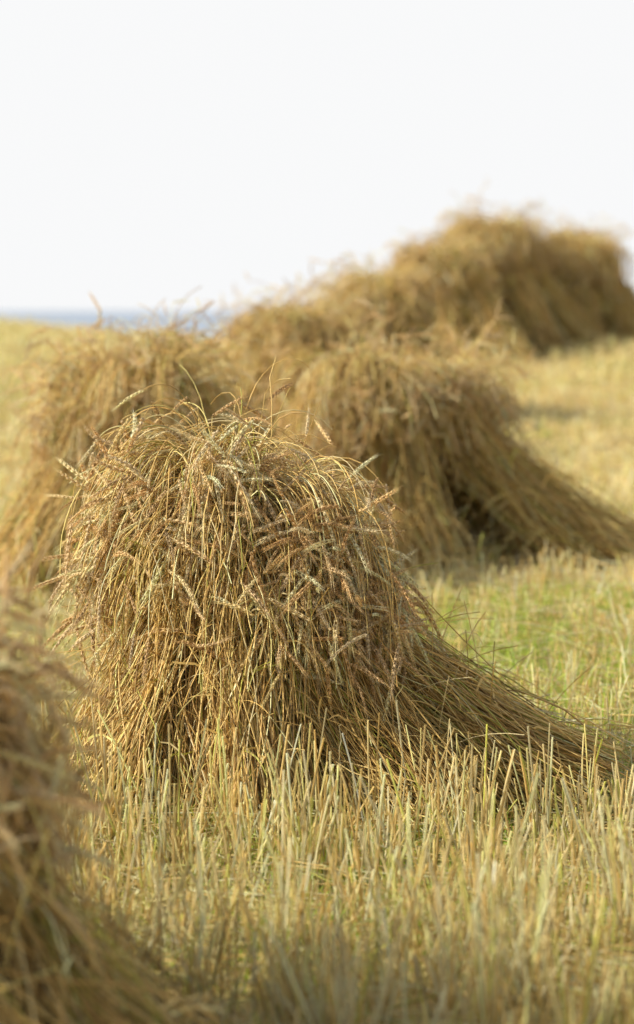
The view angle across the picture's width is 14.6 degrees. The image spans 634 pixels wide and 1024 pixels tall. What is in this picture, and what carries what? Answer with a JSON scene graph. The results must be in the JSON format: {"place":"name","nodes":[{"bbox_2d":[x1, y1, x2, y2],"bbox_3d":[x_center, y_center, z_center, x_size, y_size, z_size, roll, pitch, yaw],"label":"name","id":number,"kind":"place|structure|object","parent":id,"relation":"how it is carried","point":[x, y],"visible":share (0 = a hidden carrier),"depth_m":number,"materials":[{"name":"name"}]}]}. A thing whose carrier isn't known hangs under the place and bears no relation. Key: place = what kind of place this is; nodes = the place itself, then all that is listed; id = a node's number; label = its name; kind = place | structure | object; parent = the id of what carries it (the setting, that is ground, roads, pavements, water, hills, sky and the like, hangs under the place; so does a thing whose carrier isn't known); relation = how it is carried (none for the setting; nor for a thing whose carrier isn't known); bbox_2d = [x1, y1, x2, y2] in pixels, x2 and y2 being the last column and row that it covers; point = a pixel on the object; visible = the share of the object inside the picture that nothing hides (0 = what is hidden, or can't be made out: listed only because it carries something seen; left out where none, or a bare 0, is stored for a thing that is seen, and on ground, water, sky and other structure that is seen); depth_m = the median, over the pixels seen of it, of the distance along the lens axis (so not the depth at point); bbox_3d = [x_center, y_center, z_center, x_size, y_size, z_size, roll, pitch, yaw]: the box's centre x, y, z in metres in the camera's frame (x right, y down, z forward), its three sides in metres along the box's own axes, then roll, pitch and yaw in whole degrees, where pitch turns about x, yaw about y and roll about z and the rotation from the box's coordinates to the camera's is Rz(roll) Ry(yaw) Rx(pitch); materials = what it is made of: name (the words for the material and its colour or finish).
{"place":"outdoors","nodes":[
{"label":"outdoors","id":0,"kind":"place"},
{"bbox_2d":[0,311,254,343],"bbox_3d":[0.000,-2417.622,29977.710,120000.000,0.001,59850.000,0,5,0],"label":"sea","id":1,"kind":"structure","parent":0,"point":[76,318],"depth_m":11383.83,"materials":[{"name":"liquid"}]},
{"bbox_2d":[0,319,633,1023],"bbox_3d":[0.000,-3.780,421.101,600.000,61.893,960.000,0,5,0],"label":"ground","id":2,"kind":"structure","parent":0,"point":[546,445],"depth_m":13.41,"materials":[{"name":"plant"}]},
{"bbox_2d":[0,286,267,611],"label":"grain stook","id":3,"kind":"object","parent":2,"relation":"on","point":[95,392],"visible":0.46,"depth_m":12.71,"materials":[{"name":"plant"}]},
{"bbox_2d":[0,536,316,1023],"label":"grain stook","id":4,"kind":"object","parent":2,"relation":"on","point":[54,954],"visible":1,"depth_m":4.82,"materials":[{"name":"plant"}]},
{"bbox_2d":[187,261,384,472],"bbox_3d":[-0.277,-1.075,19.450,2.463,1.786,2.379,-2,5,-26],"label":"grain stook","id":5,"kind":"object","parent":2,"relation":"on","point":[311,326],"visible":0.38,"depth_m":19.12,"materials":[{"name":"plant"}]},
{"bbox_2d":[0,313,633,1023],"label":"stubble","id":6,"kind":"object","parent":2,"relation":"on","point":[486,965],"visible":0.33,"depth_m":6.37,"materials":[{"name":"yellow plant"}]},
{"bbox_2d":[20,357,633,846],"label":"grain stook","id":7,"kind":"object","parent":2,"relation":"on","point":[254,599],"visible":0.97,"depth_m":7.67,"materials":[{"name":"plant"}]},
{"bbox_2d":[281,249,523,413],"bbox_3d":[0.477,-1.446,21.997,2.296,1.772,2.665,3,6,33],"label":"grain stook","id":8,"kind":"object","parent":2,"relation":"on","point":[398,286],"visible":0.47,"depth_m":21.66,"materials":[{"name":"plant"}]},
{"bbox_2d":[245,284,633,573],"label":"grain stook","id":9,"kind":"object","parent":2,"relation":"on","point":[430,430],"visible":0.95,"depth_m":13.92,"materials":[{"name":"plant"}]},
{"bbox_2d":[383,227,547,363],"bbox_3d":[1.336,-2.300,27.005,2.349,1.651,2.096,0,5,0],"label":"grain stook","id":10,"kind":"object","parent":2,"relation":"on","point":[467,303],"visible":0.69,"depth_m":26.52,"materials":[{"name":"plant"}]},
{"bbox_2d":[431,177,620,359],"bbox_3d":[1.875,-2.718,27.718,2.868,2.068,2.552,-3,6,-32],"label":"grain stook","id":11,"kind":"object","parent":2,"relation":"on","point":[535,296],"visible":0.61,"depth_m":27.48,"materials":[{"name":"plant"}]},
{"bbox_2d":[527,200,633,347],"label":"grain stook","id":12,"kind":"object","parent":2,"relation":"on","point":[593,260],"visible":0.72,"depth_m":28.12,"materials":[{"name":"plant"}]},
{"bbox_2d":[0,0,633,310],"label":"sky","id":13,"kind":"structure","parent":0,"point":[152,152],"materials":[{"name":"white"}]}
]}

